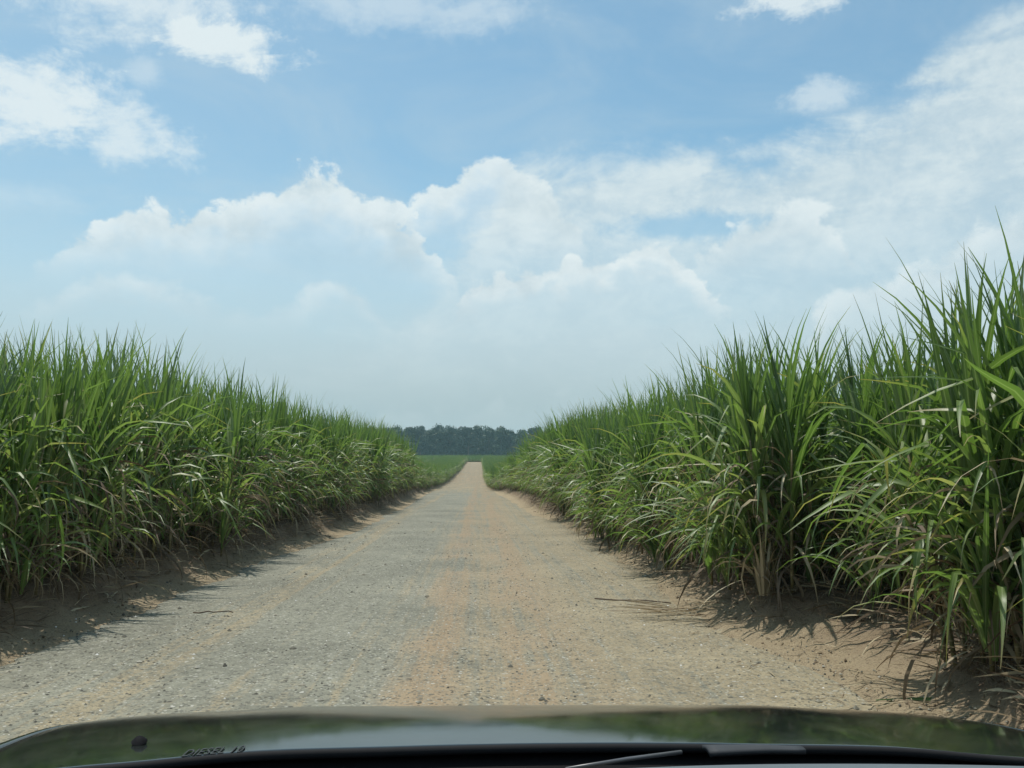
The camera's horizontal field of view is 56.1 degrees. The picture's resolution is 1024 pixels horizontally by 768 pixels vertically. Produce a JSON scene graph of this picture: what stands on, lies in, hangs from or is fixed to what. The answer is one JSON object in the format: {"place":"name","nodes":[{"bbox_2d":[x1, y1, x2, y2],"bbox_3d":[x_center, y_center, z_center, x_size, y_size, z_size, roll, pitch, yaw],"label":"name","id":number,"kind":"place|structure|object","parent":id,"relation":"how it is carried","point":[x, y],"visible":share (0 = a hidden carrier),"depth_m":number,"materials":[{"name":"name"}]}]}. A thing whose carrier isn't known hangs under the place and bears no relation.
{"place":"outdoors","nodes":[
{"label":"outdoors","id":0,"kind":"place"},
{"bbox_2d":[0,463,1007,742],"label":"road","id":1,"kind":"structure","parent":0,"point":[408,617],"depth_m":8.45,"materials":[{"name":"beige gravel"}]},
{"bbox_2d":[0,705,1023,767],"bbox_3d":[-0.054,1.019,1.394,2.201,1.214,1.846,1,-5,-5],"label":"car","id":2,"kind":"object","parent":1,"relation":"on","point":[605,736],"visible":1,"depth_m":1.34,"materials":[{"name":"paint"}]},
{"bbox_2d":[609,597,733,617],"bbox_3d":[1.540,2.288,9.832,1.412,0.241,1.243,0,-5,-2],"label":"straw heap","id":3,"kind":"object","parent":1,"relation":"on","point":[640,607],"visible":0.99,"depth_m":9.71,"materials":[{"name":"plant"}]},
{"bbox_2d":[0,462,1023,728],"bbox_3d":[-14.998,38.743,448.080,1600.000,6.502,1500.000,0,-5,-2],"label":"ground","id":4,"kind":"structure","parent":0,"point":[818,630],"depth_m":9.02,"materials":[{"name":"soil"}]},
{"bbox_2d":[0,321,87,565],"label":"sugarcane plant","id":5,"kind":"object","parent":4,"relation":"on","point":[39,356],"visible":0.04,"depth_m":10.05,"materials":[{"name":"plant"}]},
{"bbox_2d":[0,330,93,630],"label":"sugarcane plant","id":6,"kind":"object","parent":4,"relation":"on","point":[3,401],"visible":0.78,"depth_m":8.68,"materials":[{"name":"plant"}]},
{"bbox_2d":[0,347,111,602],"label":"sugarcane plant","id":7,"kind":"object","parent":4,"relation":"on","point":[36,444],"visible":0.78,"depth_m":8.77,"materials":[{"name":"plant"}]},
{"bbox_2d":[0,322,121,601],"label":"sugarcane plant","id":8,"kind":"object","parent":4,"relation":"on","point":[78,428],"visible":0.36,"depth_m":9.57,"materials":[{"name":"plant"}]},
{"bbox_2d":[0,322,126,608],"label":"sugarcane plant","id":9,"kind":"object","parent":4,"relation":"on","point":[49,451],"visible":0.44,"depth_m":9.30,"materials":[{"name":"plant"}]},
{"bbox_2d":[1,317,180,568],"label":"sugarcane plant","id":10,"kind":"object","parent":4,"relation":"on","point":[116,471],"visible":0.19,"depth_m":10.90,"materials":[{"name":"plant"}]},
{"bbox_2d":[18,323,199,605],"bbox_3d":[-4.720,0.947,10.307,2.112,3.270,1.852,0,-4,17],"label":"sugarcane plant","id":11,"kind":"object","parent":4,"relation":"on","point":[100,439],"visible":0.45,"depth_m":10.33,"materials":[{"name":"plant"}]},
{"bbox_2d":[27,324,195,576],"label":"sugarcane plant","id":12,"kind":"object","parent":4,"relation":"on","point":[139,543],"visible":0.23,"depth_m":11.69,"materials":[{"name":"plant"}]},
{"bbox_2d":[94,350,211,558],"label":"sugarcane plant","id":13,"kind":"object","parent":4,"relation":"on","point":[140,398],"visible":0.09,"depth_m":13.35,"materials":[{"name":"plant"}]},
{"bbox_2d":[77,339,229,554],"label":"sugarcane plant","id":14,"kind":"object","parent":4,"relation":"on","point":[148,419],"visible":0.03,"depth_m":14.27,"materials":[{"name":"plant"}]},
{"bbox_2d":[105,322,225,567],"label":"sugarcane plant","id":15,"kind":"object","parent":4,"relation":"on","point":[165,390],"visible":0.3,"depth_m":12.07,"materials":[{"name":"plant"}]},
{"bbox_2d":[104,331,246,579],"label":"sugarcane plant","id":16,"kind":"object","parent":4,"relation":"on","point":[174,454],"visible":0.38,"depth_m":12.78,"materials":[{"name":"plant"}]},
{"bbox_2d":[112,338,249,552],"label":"sugarcane plant","id":17,"kind":"object","parent":4,"relation":"on","point":[199,504],"visible":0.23,"depth_m":13.99,"materials":[{"name":"plant"}]},
{"bbox_2d":[154,374,272,564],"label":"sugarcane plant","id":18,"kind":"object","parent":4,"relation":"on","point":[232,448],"visible":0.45,"depth_m":14.59,"materials":[{"name":"plant"}]},
{"bbox_2d":[174,360,262,541],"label":"sugarcane plant","id":19,"kind":"object","parent":4,"relation":"on","point":[194,403],"visible":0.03,"depth_m":15.81,"materials":[{"name":"plant"}]},
{"bbox_2d":[159,374,281,563],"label":"sugarcane plant","id":20,"kind":"object","parent":4,"relation":"on","point":[241,485],"visible":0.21,"depth_m":15.20,"materials":[{"name":"plant"}]},
{"bbox_2d":[173,357,288,546],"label":"sugarcane plant","id":21,"kind":"object","parent":4,"relation":"on","point":[240,444],"visible":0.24,"depth_m":16.05,"materials":[{"name":"plant"}]},
{"bbox_2d":[196,374,298,540],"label":"sugarcane plant","id":22,"kind":"object","parent":4,"relation":"on","point":[273,418],"visible":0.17,"depth_m":17.67,"materials":[{"name":"plant"}]},
{"bbox_2d":[201,370,296,548],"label":"sugarcane plant","id":23,"kind":"object","parent":4,"relation":"on","point":[259,452],"visible":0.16,"depth_m":17.15,"materials":[{"name":"plant"}]},
{"bbox_2d":[200,366,306,558],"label":"sugarcane plant","id":24,"kind":"object","parent":4,"relation":"on","point":[258,446],"visible":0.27,"depth_m":16.26,"materials":[{"name":"plant"}]},
{"bbox_2d":[202,369,305,537],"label":"sugarcane plant","id":25,"kind":"object","parent":4,"relation":"on","point":[279,491],"visible":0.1,"depth_m":18.24,"materials":[{"name":"plant"}]},
{"bbox_2d":[214,376,318,526],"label":"sugarcane plant","id":26,"kind":"object","parent":4,"relation":"on","point":[273,506],"visible":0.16,"depth_m":19.10,"materials":[{"name":"plant"}]},
{"bbox_2d":[214,374,325,523],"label":"sugarcane plant","id":27,"kind":"object","parent":4,"relation":"on","point":[284,485],"visible":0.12,"depth_m":19.72,"materials":[{"name":"plant"}]},
{"bbox_2d":[242,386,326,531],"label":"sugarcane plant","id":28,"kind":"object","parent":4,"relation":"on","point":[283,421],"visible":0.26,"depth_m":20.10,"materials":[{"name":"plant"}]},
{"bbox_2d":[252,396,338,518],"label":"sugarcane plant","id":29,"kind":"object","parent":4,"relation":"on","point":[304,503],"visible":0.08,"depth_m":21.77,"materials":[{"name":"plant"}]},
{"bbox_2d":[269,395,329,526],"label":"sugarcane plant","id":30,"kind":"object","parent":4,"relation":"on","point":[303,447],"visible":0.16,"depth_m":20.70,"materials":[{"name":"plant"}]},
{"bbox_2d":[264,393,353,526],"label":"sugarcane plant","id":31,"kind":"object","parent":4,"relation":"on","point":[307,449],"visible":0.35,"depth_m":21.44,"materials":[{"name":"plant"}]},
{"bbox_2d":[287,393,351,514],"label":"sugarcane plant","id":32,"kind":"object","parent":4,"relation":"on","point":[324,494],"visible":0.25,"depth_m":23.26,"materials":[{"name":"plant"}]},
{"bbox_2d":[287,399,358,526],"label":"sugarcane plant","id":33,"kind":"object","parent":4,"relation":"on","point":[326,450],"visible":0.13,"depth_m":24.03,"materials":[{"name":"plant"}]},
{"bbox_2d":[300,403,363,515],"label":"sugarcane plant","id":34,"kind":"object","parent":4,"relation":"on","point":[333,443],"visible":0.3,"depth_m":24.28,"materials":[{"name":"plant"}]},
{"bbox_2d":[302,406,372,519],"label":"sugarcane plant","id":35,"kind":"object","parent":4,"relation":"on","point":[351,475],"visible":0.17,"depth_m":25.76,"materials":[{"name":"plant"}]},
{"bbox_2d":[310,400,375,518],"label":"sugarcane plant","id":36,"kind":"object","parent":4,"relation":"on","point":[345,458],"visible":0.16,"depth_m":25.16,"materials":[{"name":"plant"}]},
{"bbox_2d":[313,407,373,505],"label":"sugarcane plant","id":37,"kind":"object","parent":4,"relation":"on","point":[358,466],"visible":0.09,"depth_m":28.63,"materials":[{"name":"plant"}]},
{"bbox_2d":[312,413,376,516],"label":"sugarcane plant","id":38,"kind":"object","parent":4,"relation":"on","point":[350,458],"visible":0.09,"depth_m":26.63,"materials":[{"name":"plant"}]},
{"bbox_2d":[332,414,380,506],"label":"sugarcane plant","id":39,"kind":"object","parent":4,"relation":"on","point":[361,460],"visible":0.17,"depth_m":30.65,"materials":[{"name":"plant"}]},
{"bbox_2d":[350,421,388,505],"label":"sugarcane plant","id":40,"kind":"object","parent":4,"relation":"on","point":[365,439],"visible":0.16,"depth_m":32.65,"materials":[{"name":"plant"}]},
{"bbox_2d":[351,420,403,509],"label":"sugarcane plant","id":41,"kind":"object","parent":4,"relation":"on","point":[382,491],"visible":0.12,"depth_m":34.20,"materials":[{"name":"plant"}]},
{"bbox_2d":[357,425,401,503],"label":"sugarcane plant","id":42,"kind":"object","parent":4,"relation":"on","point":[377,446],"visible":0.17,"depth_m":33.70,"materials":[{"name":"plant"}]},
{"bbox_2d":[360,416,402,508],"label":"sugarcane plant","id":43,"kind":"object","parent":4,"relation":"on","point":[391,461],"visible":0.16,"depth_m":35.73,"materials":[{"name":"plant"}]},
{"bbox_2d":[361,418,406,508],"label":"sugarcane plant","id":44,"kind":"object","parent":4,"relation":"on","point":[372,458],"visible":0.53,"depth_m":33.29,"materials":[{"name":"plant"}]},
{"bbox_2d":[381,426,417,495],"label":"sugarcane plant","id":45,"kind":"object","parent":4,"relation":"on","point":[398,444],"visible":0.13,"depth_m":44.99,"materials":[{"name":"plant"}]},
{"bbox_2d":[404,427,421,450],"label":"woodland tree","id":46,"kind":"object","parent":4,"relation":"on","point":[410,431],"visible":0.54,"depth_m":448.22,"materials":[{"name":"green plant"}]},
{"bbox_2d":[412,425,429,454],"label":"woodland tree","id":47,"kind":"object","parent":4,"relation":"on","point":[420,430],"visible":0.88,"depth_m":450.35,"materials":[{"name":"green plant"}]},
{"bbox_2d":[436,425,458,454],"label":"woodland tree","id":48,"kind":"object","parent":4,"relation":"on","point":[448,432],"visible":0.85,"depth_m":453.59,"materials":[{"name":"green plant"}]},
{"bbox_2d":[363,423,549,456],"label":"woodland","id":49,"kind":"object","parent":4,"relation":"on","point":[435,428],"visible":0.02,"depth_m":460.39,"materials":[{"name":"green plant"}]},
{"bbox_2d":[450,426,469,455],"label":"woodland tree","id":50,"kind":"object","parent":4,"relation":"on","point":[460,438],"visible":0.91,"depth_m":449.57,"materials":[{"name":"green plant"}]},
{"bbox_2d":[453,426,480,454],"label":"woodland tree","id":51,"kind":"object","parent":4,"relation":"on","point":[467,431],"visible":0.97,"depth_m":449.00,"materials":[{"name":"green plant"}]},
{"bbox_2d":[478,425,496,455],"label":"woodland tree","id":52,"kind":"object","parent":4,"relation":"on","point":[489,433],"visible":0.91,"depth_m":451.79,"materials":[{"name":"green plant"}]},
{"bbox_2d":[0,314,1002,546],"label":"sugarcane field","id":53,"kind":"structure","parent":4,"relation":"on","point":[440,469],"depth_m":83.97,"materials":[{"name":"green plant"}]},
{"bbox_2d":[492,426,510,455],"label":"woodland tree","id":54,"kind":"object","parent":4,"relation":"on","point":[501,436],"visible":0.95,"depth_m":448.64,"materials":[{"name":"green plant"}]},
{"bbox_2d":[1,502,1022,723],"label":"dirt clods","id":55,"kind":"object","parent":4,"relation":"on","point":[845,660],"visible":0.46,"depth_m":9.17,"materials":[{"name":"soil"}]},
{"bbox_2d":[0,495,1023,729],"bbox_3d":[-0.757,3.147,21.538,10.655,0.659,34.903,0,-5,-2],"label":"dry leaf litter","id":56,"kind":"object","parent":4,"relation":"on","point":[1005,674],"visible":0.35,"depth_m":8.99,"materials":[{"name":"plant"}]},
{"bbox_2d":[512,429,542,498],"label":"sugarcane plant","id":57,"kind":"object","parent":4,"relation":"on","point":[520,468],"visible":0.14,"depth_m":42.46,"materials":[{"name":"plant"}]},
{"bbox_2d":[510,426,548,501],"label":"sugarcane plant","id":58,"kind":"object","parent":4,"relation":"on","point":[526,457],"visible":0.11,"depth_m":39.29,"materials":[{"name":"plant"}]},
{"bbox_2d":[524,415,562,505],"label":"sugarcane plant","id":59,"kind":"object","parent":4,"relation":"on","point":[542,460],"visible":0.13,"depth_m":32.12,"materials":[{"name":"plant"}]},
{"bbox_2d":[525,410,581,519],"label":"sugarcane plant","id":60,"kind":"object","parent":4,"relation":"on","point":[564,505],"visible":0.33,"depth_m":27.95,"materials":[{"name":"plant"}]},
{"bbox_2d":[534,415,574,516],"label":"sugarcane plant","id":61,"kind":"object","parent":4,"relation":"on","point":[549,470],"visible":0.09,"depth_m":29.24,"materials":[{"name":"plant"}]},
{"bbox_2d":[537,408,582,520],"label":"sugarcane plant","id":62,"kind":"object","parent":4,"relation":"on","point":[560,508],"visible":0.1,"depth_m":28.26,"materials":[{"name":"plant"}]},
{"bbox_2d":[541,403,616,514],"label":"sugarcane plant","id":63,"kind":"object","parent":4,"relation":"on","point":[571,442],"visible":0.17,"depth_m":25.32,"materials":[{"name":"plant"}]},
{"bbox_2d":[550,399,607,520],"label":"sugarcane plant","id":64,"kind":"object","parent":4,"relation":"on","point":[572,483],"visible":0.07,"depth_m":22.82,"materials":[{"name":"plant"}]},
{"bbox_2d":[556,405,613,538],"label":"sugarcane plant","id":65,"kind":"object","parent":4,"relation":"on","point":[601,532],"visible":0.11,"depth_m":20.59,"materials":[{"name":"plant"}]},
{"bbox_2d":[545,399,624,532],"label":"sugarcane plant","id":66,"kind":"object","parent":4,"relation":"on","point":[577,463],"visible":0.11,"depth_m":23.03,"materials":[{"name":"plant"}]},
{"bbox_2d":[566,404,632,540],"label":"sugarcane plant","id":67,"kind":"object","parent":4,"relation":"on","point":[590,504],"visible":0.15,"depth_m":19.62,"materials":[{"name":"plant"}]},
{"bbox_2d":[560,402,640,551],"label":"sugarcane plant","id":68,"kind":"object","parent":4,"relation":"on","point":[588,456],"visible":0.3,"depth_m":18.38,"materials":[{"name":"plant"}]},
{"bbox_2d":[559,398,648,538],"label":"sugarcane plant","id":69,"kind":"object","parent":4,"relation":"on","point":[599,438],"visible":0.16,"depth_m":18.88,"materials":[{"name":"plant"}]},
{"bbox_2d":[573,409,640,551],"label":"sugarcane plant","id":70,"kind":"object","parent":4,"relation":"on","point":[604,467],"visible":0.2,"depth_m":17.93,"materials":[{"name":"plant"}]},
{"bbox_2d":[555,394,661,537],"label":"sugarcane plant","id":71,"kind":"object","parent":4,"relation":"on","point":[603,441],"visible":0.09,"depth_m":20.08,"materials":[{"name":"plant"}]},
{"bbox_2d":[585,404,663,541],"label":"sugarcane plant","id":72,"kind":"object","parent":4,"relation":"on","point":[613,448],"visible":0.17,"depth_m":17.59,"materials":[{"name":"plant"}]},
{"bbox_2d":[592,379,675,564],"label":"sugarcane plant","id":73,"kind":"object","parent":4,"relation":"on","point":[640,438],"visible":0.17,"depth_m":14.88,"materials":[{"name":"plant"}]},
{"bbox_2d":[593,393,675,547],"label":"sugarcane plant","id":74,"kind":"object","parent":4,"relation":"on","point":[628,472],"visible":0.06,"depth_m":16.48,"materials":[{"name":"plant"}]},
{"bbox_2d":[591,373,683,524],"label":"sugarcane plant","id":75,"kind":"object","parent":4,"relation":"on","point":[652,408],"visible":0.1,"depth_m":16.03,"materials":[{"name":"plant"}]},
{"bbox_2d":[584,389,700,576],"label":"sugarcane plant","id":76,"kind":"object","parent":4,"relation":"on","point":[652,545],"visible":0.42,"depth_m":13.81,"materials":[{"name":"plant"}]},
{"bbox_2d":[603,373,705,555],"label":"sugarcane plant","id":77,"kind":"object","parent":4,"relation":"on","point":[658,450],"visible":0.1,"depth_m":14.32,"materials":[{"name":"plant"}]},
{"bbox_2d":[594,374,721,559],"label":"sugarcane plant","id":78,"kind":"object","parent":4,"relation":"on","point":[631,485],"visible":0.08,"depth_m":15.37,"materials":[{"name":"plant"}]},
{"bbox_2d":[634,372,722,576],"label":"sugarcane plant","id":79,"kind":"object","parent":4,"relation":"on","point":[669,475],"visible":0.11,"depth_m":12.93,"materials":[{"name":"plant"}]},
{"bbox_2d":[625,359,739,567],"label":"sugarcane plant","id":80,"kind":"object","parent":4,"relation":"on","point":[680,457],"visible":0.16,"depth_m":12.56,"materials":[{"name":"plant"}]},
{"bbox_2d":[624,350,771,578],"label":"sugarcane plant","id":81,"kind":"object","parent":4,"relation":"on","point":[712,471],"visible":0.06,"depth_m":11.23,"materials":[{"name":"plant"}]},
{"bbox_2d":[639,338,813,607],"bbox_3d":[2.447,0.946,10.546,2.072,3.060,2.245,0,-5,5],"label":"sugarcane plant","id":82,"kind":"object","parent":4,"relation":"on","point":[712,552],"visible":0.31,"depth_m":10.69,"materials":[{"name":"plant"}]},
{"bbox_2d":[628,334,837,585],"bbox_3d":[2.777,1.062,11.713,2.426,3.385,2.023,1,-1,23],"label":"sugarcane plant","id":83,"kind":"object","parent":4,"relation":"on","point":[713,427],"visible":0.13,"depth_m":11.52,"materials":[{"name":"plant"}]},
{"bbox_2d":[633,326,857,596],"bbox_3d":[2.589,0.963,9.880,2.511,3.187,2.048,2,-3,27],"label":"sugarcane plant","id":84,"kind":"object","parent":4,"relation":"on","point":[727,536],"visible":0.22,"depth_m":9.67,"materials":[{"name":"plant"}]},
{"bbox_2d":[651,318,840,620],"bbox_3d":[2.566,0.888,9.854,2.517,3.156,1.935,4,-6,-36],"label":"sugarcane plant","id":85,"kind":"object","parent":4,"relation":"on","point":[758,495],"visible":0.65,"depth_m":9.43,"materials":[{"name":"plant"}]},
{"bbox_2d":[684,335,835,574],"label":"sugarcane plant","id":86,"kind":"object","parent":4,"relation":"on","point":[782,380],"visible":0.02,"depth_m":10.68,"materials":[{"name":"plant"}]},
{"bbox_2d":[670,305,879,619],"bbox_3d":[2.689,0.812,9.505,2.228,3.121,2.197,-3,-6,28],"label":"sugarcane plant","id":87,"kind":"object","parent":4,"relation":"on","point":[787,472],"visible":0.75,"depth_m":9.24,"materials":[{"name":"plant"}]},
{"bbox_2d":[771,328,892,576],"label":"sugarcane plant","id":88,"kind":"object","parent":4,"relation":"on","point":[841,444],"visible":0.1,"depth_m":10.13,"materials":[{"name":"plant"}]},
{"bbox_2d":[771,321,929,603],"bbox_3d":[3.437,0.889,9.628,2.227,3.041,2.074,-4,-7,40],"label":"sugarcane plant","id":89,"kind":"object","parent":4,"relation":"on","point":[840,424],"visible":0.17,"depth_m":9.51,"materials":[{"name":"plant"}]},
{"bbox_2d":[777,335,948,616],"bbox_3d":[3.483,0.882,8.332,2.393,2.703,1.949,0,-5,-2],"label":"sugarcane plant","id":90,"kind":"object","parent":4,"relation":"on","point":[865,567],"visible":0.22,"depth_m":8.43,"materials":[{"name":"plant"}]},
{"bbox_2d":[791,326,943,602],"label":"sugarcane plant","id":91,"kind":"object","parent":4,"relation":"on","point":[874,387],"visible":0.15,"depth_m":9.01,"materials":[{"name":"plant"}]},
{"bbox_2d":[797,315,942,597],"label":"sugarcane plant","id":92,"kind":"object","parent":4,"relation":"on","point":[878,415],"visible":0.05,"depth_m":8.96,"materials":[{"name":"plant"}]},
{"bbox_2d":[818,318,960,626],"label":"sugarcane plant","id":93,"kind":"object","parent":4,"relation":"on","point":[930,434],"visible":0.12,"depth_m":7.96,"materials":[{"name":"plant"}]},
{"bbox_2d":[784,280,1023,710],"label":"sugarcane plant","id":94,"kind":"object","parent":4,"relation":"on","point":[915,428],"visible":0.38,"depth_m":6.62,"materials":[{"name":"plant"}]},
{"bbox_2d":[832,238,1023,711],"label":"sugarcane plant","id":95,"kind":"object","parent":4,"relation":"on","point":[995,608],"visible":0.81,"depth_m":5.87,"materials":[{"name":"plant"}]},
{"bbox_2d":[865,262,1022,642],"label":"sugarcane plant","id":96,"kind":"object","parent":4,"relation":"on","point":[998,352],"visible":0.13,"depth_m":6.63,"materials":[{"name":"plant"}]},
{"bbox_2d":[866,206,1023,687],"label":"sugarcane plant","id":97,"kind":"object","parent":4,"relation":"on","point":[979,386],"visible":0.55,"depth_m":5.78,"materials":[{"name":"plant"}]},
{"bbox_2d":[878,241,1023,678],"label":"sugarcane plant","id":98,"kind":"object","parent":4,"relation":"on","point":[1016,392],"visible":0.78,"depth_m":5.64,"materials":[{"name":"plant"}]},
{"bbox_2d":[904,282,1018,656],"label":"sugarcane plant","id":99,"kind":"object","parent":4,"relation":"on","point":[934,370],"visible":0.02,"depth_m":7.06,"materials":[{"name":"plant"}]},
{"bbox_2d":[939,272,1023,666],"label":"sugarcane plant","id":100,"kind":"object","parent":4,"relation":"on","point":[958,594],"visible":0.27,"depth_m":5.84,"materials":[{"name":"plant"}]},
{"bbox_2d":[0,0,1023,434],"label":"sky","id":101,"kind":"structure","parent":0,"point":[408,213],"materials":[{"name":"blue"}]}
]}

